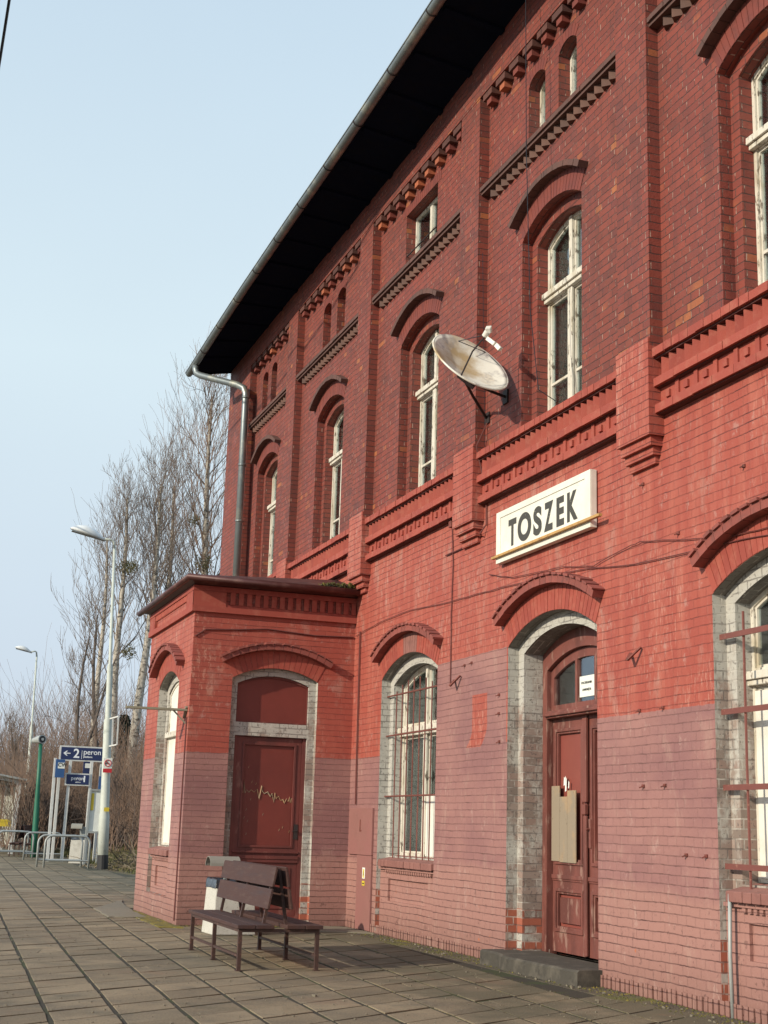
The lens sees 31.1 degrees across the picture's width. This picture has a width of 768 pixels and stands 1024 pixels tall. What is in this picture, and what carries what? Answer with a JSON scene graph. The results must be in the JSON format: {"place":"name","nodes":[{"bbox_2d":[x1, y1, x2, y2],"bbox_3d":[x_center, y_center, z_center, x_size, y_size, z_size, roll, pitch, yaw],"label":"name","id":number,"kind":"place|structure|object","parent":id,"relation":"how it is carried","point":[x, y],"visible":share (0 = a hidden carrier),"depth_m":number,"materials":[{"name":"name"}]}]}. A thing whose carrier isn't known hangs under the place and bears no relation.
{"place":"outdoors","nodes":[
{"label":"outdoors","id":0,"kind":"place"},
{"bbox_2d":[0,0,10,64],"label":"overhead wire","id":1,"kind":"object","parent":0,"point":[5,26],"visible":1,"depth_m":19.32,"materials":[{"name":"black metal"}]},
{"bbox_2d":[15,837,137,875],"bbox_3d":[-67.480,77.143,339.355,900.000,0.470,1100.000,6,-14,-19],"label":"ground","id":2,"kind":"structure","parent":0,"point":[58,856],"depth_m":46.83,"materials":[{"name":"brown plant"}]},
{"bbox_2d":[0,709,49,789],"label":"dark bare tree","id":3,"kind":"object","parent":2,"relation":"on","point":[13,732],"visible":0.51,"depth_m":66.97,"materials":[{"name":"brown plant"}]},
{"bbox_2d":[15,646,37,847],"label":"street lamp","id":4,"kind":"object","parent":2,"relation":"on","point":[23,648],"visible":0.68,"depth_m":63.92,"materials":[{"name":"grey metal"}]},
{"bbox_2d":[0,724,102,826],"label":"distant wood","id":5,"kind":"object","parent":2,"relation":"on","point":[20,766],"depth_m":107.96,"materials":[{"name":"brown plant"}]},
{"bbox_2d":[0,623,147,852],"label":"bare thicket","id":6,"kind":"object","parent":2,"relation":"on","point":[124,807],"visible":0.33,"depth_m":53.37,"materials":[{"name":"brown plant"}]},
{"bbox_2d":[83,762,89,773],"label":"blue info board","id":7,"kind":"object","parent":2,"relation":"on","point":[86,767],"visible":0.31,"depth_m":45.25,"materials":[{"name":"blue"}]},
{"bbox_2d":[37,604,145,844],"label":"dark bare tree","id":8,"kind":"object","parent":2,"relation":"on","point":[77,706],"visible":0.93,"depth_m":58.81,"materials":[{"name":"brown plant"}]},
{"bbox_2d":[82,789,100,864],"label":"timetable case","id":9,"kind":"object","parent":2,"relation":"on","point":[92,821],"visible":0.69,"depth_m":41.60,"materials":[{"name":"grey paint"}]},
{"bbox_2d":[98,776,100,788],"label":"blue info board","id":10,"kind":"object","parent":2,"relation":"on","point":[99,785],"visible":0.01,"depth_m":43.36,"materials":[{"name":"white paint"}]},
{"bbox_2d":[50,510,151,746],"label":"birch tree","id":11,"kind":"object","parent":2,"relation":"on","point":[98,668],"visible":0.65,"depth_m":65.89,"materials":[{"name":"brown plant"}]},
{"bbox_2d":[67,833,136,870],"bbox_3d":[-6.954,9.836,39.047,3.188,1.496,10.306,9,-15,-30],"label":"brushwood","id":12,"kind":"object","parent":2,"relation":"on","point":[132,859],"visible":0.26,"depth_m":38.40,"materials":[{"name":"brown wood"}]},
{"bbox_2d":[84,714,130,816],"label":"evergreen tree","id":13,"kind":"object","parent":2,"relation":"on","point":[125,723],"visible":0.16,"depth_m":66.88,"materials":[{"name":"green plant"}]},
{"bbox_2d":[66,586,149,844],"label":"dark bare tree","id":14,"kind":"object","parent":2,"relation":"on","point":[93,648],"visible":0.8,"depth_m":60.21,"materials":[{"name":"brown plant"}]},
{"bbox_2d":[68,445,193,791],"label":"birch tree","id":15,"kind":"object","parent":2,"relation":"on","point":[123,564],"visible":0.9,"depth_m":63.09,"materials":[{"name":"brown plant"}]},
{"bbox_2d":[90,432,220,681],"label":"tall bare tree","id":16,"kind":"object","parent":2,"relation":"on","point":[167,587],"visible":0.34,"depth_m":68.55,"materials":[{"name":"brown wood"}]},
{"bbox_2d":[100,426,218,839],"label":"birch tree","id":17,"kind":"object","parent":2,"relation":"on","point":[154,577],"visible":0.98,"depth_m":63.28,"materials":[{"name":"brown plant"}]},
{"bbox_2d":[96,322,230,602],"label":"tall bare tree","id":18,"kind":"object","parent":2,"relation":"on","point":[207,495],"visible":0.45,"depth_m":68.47,"materials":[{"name":"brown plant"}]},
{"bbox_2d":[133,0,767,1023],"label":"station building","id":19,"kind":"structure","parent":2,"relation":"on","point":[415,714],"depth_m":15.27,"materials":[{"name":"brick"}]},
{"bbox_2d":[125,706,187,723],"bbox_3d":[-3.075,2.722,18.616,0.826,0.238,0.162,6,-14,-18],"label":"wall bracket","id":20,"kind":"object","parent":19,"relation":"attached to","point":[162,708],"visible":1,"depth_m":18.63,"materials":[{"name":"grey metal"}]},
{"bbox_2d":[161,682,178,844],"bbox_3d":[-3.026,3.614,19.898,0.100,2.334,1.200,6,-14,-19],"label":"window","id":21,"kind":"structure","parent":19,"relation":"in","point":[170,735],"depth_m":20.20,"materials":[{"name":"white wood"}]},
{"bbox_2d":[229,677,307,918],"bbox_3d":[-1.594,3.889,18.886,1.030,3.259,0.100,6,-14,-19],"label":"annex door","id":22,"kind":"structure","parent":19,"relation":"in","point":[266,821],"depth_m":18.96,"materials":[{"name":"wood"}]},
{"bbox_2d":[267,469,276,575],"bbox_3d":[-1.940,0.184,25.284,0.145,2.264,1.180,6,-14,-19],"label":"window","id":23,"kind":"structure","parent":19,"relation":"in","point":[271,508],"depth_m":25.73,"materials":[{"name":"white wood"}]},
{"bbox_2d":[329,410,343,538],"bbox_3d":[-0.648,-0.570,21.834,0.145,2.264,1.180,6,-14,-19],"label":"window","id":24,"kind":"structure","parent":19,"relation":"in","point":[335,461],"depth_m":22.23,"materials":[{"name":"white wood"}]},
{"bbox_2d":[398,664,437,857],"bbox_3d":[0.530,3.115,17.349,0.145,2.394,1.740,6,-14,-19],"label":"window","id":25,"kind":"structure","parent":19,"relation":"in","point":[429,671],"depth_m":17.63,"materials":[{"name":"white wood"}]},
{"bbox_2d":[407,196,437,256],"bbox_3d":[0.608,-3.848,18.836,0.190,0.840,1.180,6,-14,-19],"label":"attic window","id":26,"kind":"structure","parent":19,"relation":"in","point":[426,223],"depth_m":19.10,"materials":[{"name":"white wood"}]},
{"bbox_2d":[415,329,438,486],"bbox_3d":[0.681,-1.347,18.284,0.145,2.264,1.180,6,-14,-19],"label":"window","id":27,"kind":"structure","parent":19,"relation":"in","point":[427,396],"depth_m":18.60,"materials":[{"name":"white wood"}]},
{"bbox_2d":[432,326,508,424],"bbox_3d":[1.126,-1.590,15.312,0.789,0.832,1.362,-7,-16,34],"label":"satellite dish","id":28,"kind":"object","parent":19,"relation":"attached to","point":[470,365],"visible":1,"depth_m":15.29,"materials":[{"name":"beige metal"}]},
{"bbox_2d":[540,81,544,125],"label":"attic window","id":29,"kind":"structure","parent":19,"relation":"in","point":[542,92],"depth_m":15.80,"materials":[{"name":"white wood"}]},
{"bbox_2d":[491,469,601,564],"bbox_3d":[1.649,0.062,14.098,0.113,0.570,2.440,6,-14,-19],"label":"station name sign","id":30,"kind":"object","parent":19,"relation":"attached to","point":[564,510],"visible":1,"depth_m":14.01,"materials":[{"name":"white metal"}]},
{"bbox_2d":[542,209,581,409],"bbox_3d":[2.008,-2.121,14.742,0.145,2.264,1.180,6,-14,-19],"label":"window","id":31,"kind":"structure","parent":19,"relation":"in","point":[563,297],"depth_m":14.94,"materials":[{"name":"white wood"}]},
{"bbox_2d":[542,626,598,962],"bbox_3d":[1.990,2.751,13.671,0.182,3.247,1.698,6,-14,-19],"label":"door","id":32,"kind":"structure","parent":19,"relation":"in","point":[570,746],"depth_m":13.98,"materials":[{"name":"red paint"}]},
{"bbox_2d":[570,45,576,94],"bbox_3d":[2.140,-4.704,14.932,0.060,0.848,0.416,6,-14,-19],"label":"attic window","id":33,"kind":"structure","parent":19,"relation":"in","point":[573,60],"depth_m":15.11,"materials":[{"name":"white wood"}]},
{"bbox_2d":[746,55,767,284],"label":"window","id":34,"kind":"structure","parent":19,"relation":"in","point":[757,142],"depth_m":11.66,"materials":[{"name":"white wood"}]},
{"bbox_2d":[746,587,767,882],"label":"window","id":35,"kind":"structure","parent":19,"relation":"in","point":[757,678],"depth_m":10.85,"materials":[{"name":"white wood"}]},
{"bbox_2d":[353,933,751,1023],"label":"soil strip","id":36,"kind":"object","parent":2,"relation":"on","point":[688,1011],"visible":0.33,"depth_m":12.07,"materials":[{"name":"brown soil"}]},
{"bbox_2d":[0,0,430,760],"label":"sky","id":37,"kind":"structure","parent":0,"point":[152,152],"materials":[{"name":"blue"}]},
{"bbox_2d":[0,845,720,1023],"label":"pavement","id":38,"kind":"structure","parent":0,"point":[37,941],"depth_m":12.06,"materials":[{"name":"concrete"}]},
{"bbox_2d":[0,774,26,853],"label":"platform shelter","id":39,"kind":"object","parent":38,"relation":"on","point":[4,821],"visible":0.38,"depth_m":51.67,"materials":[{"name":"white paint"}]},
{"bbox_2d":[0,830,28,856],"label":"bicycle hoop","id":40,"kind":"object","parent":38,"relation":"on","point":[20,850],"visible":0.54,"depth_m":47.74,"materials":[{"name":"grey paint"}]},
{"bbox_2d":[0,830,33,857],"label":"bicycle hoop","id":41,"kind":"object","parent":38,"relation":"on","point":[23,832],"visible":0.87,"depth_m":46.61,"materials":[{"name":"grey paint"}]},
{"bbox_2d":[8,825,41,855],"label":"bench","id":42,"kind":"object","parent":38,"relation":"on","point":[25,828],"visible":0.52,"depth_m":48.29,"materials":[{"name":"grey wood"}]},
{"bbox_2d":[30,735,45,856],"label":"loudspeaker mast","id":43,"kind":"object","parent":38,"relation":"on","point":[40,739],"visible":0.98,"depth_m":47.79,"materials":[{"name":"green metal"}]},
{"bbox_2d":[22,832,61,859],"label":"bicycle hoop","id":44,"kind":"object","parent":38,"relation":"on","point":[24,853],"visible":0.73,"depth_m":44.53,"materials":[{"name":"grey paint"}]},
{"bbox_2d":[46,758,66,858],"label":"blue info board","id":45,"kind":"object","parent":38,"relation":"on","point":[59,765],"visible":1,"depth_m":43.90,"materials":[{"name":"white"}]},
{"bbox_2d":[35,834,83,867],"bbox_3d":[-9.060,9.472,38.543,1.299,0.890,0.060,8,-14,-26],"label":"bicycle hoop","id":46,"kind":"object","parent":38,"relation":"on","point":[44,835],"visible":0.82,"depth_m":38.49,"materials":[{"name":"grey paint"}]},
{"bbox_2d":[42,835,90,867],"bbox_3d":[-8.742,9.365,38.032,1.299,0.890,0.060,8,-14,-26],"label":"bicycle hoop","id":47,"kind":"object","parent":38,"relation":"on","point":[83,836],"visible":1,"depth_m":38.05,"materials":[{"name":"grey paint"}]},
{"bbox_2d":[50,745,102,859],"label":"platform sign","id":48,"kind":"object","parent":38,"relation":"on","point":[80,753],"visible":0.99,"depth_m":44.54,"materials":[{"name":"metal"}]},
{"bbox_2d":[60,761,92,861],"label":"platform sign","id":49,"kind":"object","parent":38,"relation":"on","point":[77,779],"visible":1,"depth_m":44.21,"materials":[{"name":"metal"}]},
{"bbox_2d":[68,823,87,863],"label":"litter bin","id":50,"kind":"object","parent":38,"relation":"on","point":[75,847],"visible":0.72,"depth_m":42.24,"materials":[{"name":"concrete"}]},
{"bbox_2d":[70,525,118,869],"bbox_3d":[-8.175,5.028,38.365,1.765,9.531,0.866,6,-14,-19],"label":"street lamp","id":51,"kind":"object","parent":38,"relation":"on","point":[104,815],"visible":1,"depth_m":38.40,"materials":[{"name":"white metal"}]},
{"bbox_2d":[93,900,145,917],"bbox_3d":[-4.141,6.057,21.091,0.626,0.021,4.239,5,-13,-14],"label":"cement patch","id":52,"kind":"object","parent":38,"relation":"on","point":[118,909],"visible":0.99,"depth_m":20.20,"materials":[{"name":"grey concrete"}]},
{"bbox_2d":[133,910,182,927],"bbox_3d":[-3.287,5.626,19.079,0.320,0.021,3.446,6,-14,-19],"label":"moss patch","id":53,"kind":"object","parent":38,"relation":"on","point":[159,923],"visible":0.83,"depth_m":18.30,"materials":[{"name":"yellow plant"}]},
{"bbox_2d":[202,856,254,934],"bbox_3d":[-1.929,4.718,16.995,0.574,0.920,0.604,7,-14,-22],"label":"litter bin","id":54,"kind":"object","parent":38,"relation":"on","point":[213,901],"visible":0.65,"depth_m":16.77,"materials":[{"name":"metal"}]},
{"bbox_2d":[188,860,322,970],"bbox_3d":[-1.322,3.995,13.799,0.820,0.925,2.240,6,-14,-19],"label":"bench","id":55,"kind":"object","parent":38,"relation":"on","point":[254,884],"visible":1,"depth_m":13.41,"materials":[{"name":"brown wood"}]},
{"bbox_2d":[320,926,374,933],"bbox_3d":[-0.566,5.474,18.066,0.986,0.021,0.977,0,-13,5],"label":"cement patch","id":56,"kind":"object","parent":38,"relation":"on","point":[338,929],"visible":0.61,"depth_m":17.85,"materials":[{"name":"grey concrete"}]},
{"bbox_2d":[0,910,713,1023],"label":"grit","id":57,"kind":"object","parent":38,"relation":"on","point":[314,995],"visible":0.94,"depth_m":11.48,"materials":[{"name":"grey gravel"}]},
{"bbox_2d":[135,911,753,1023],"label":"moss","id":58,"kind":"object","parent":38,"relation":"on","point":[637,1000],"visible":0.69,"depth_m":11.94,"materials":[{"name":"green plant"}]},
{"bbox_2d":[133,911,758,1023],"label":"rubble","id":59,"kind":"object","parent":38,"relation":"on","point":[572,986],"visible":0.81,"depth_m":12.18,"materials":[{"name":"grey stone"}]}
]}

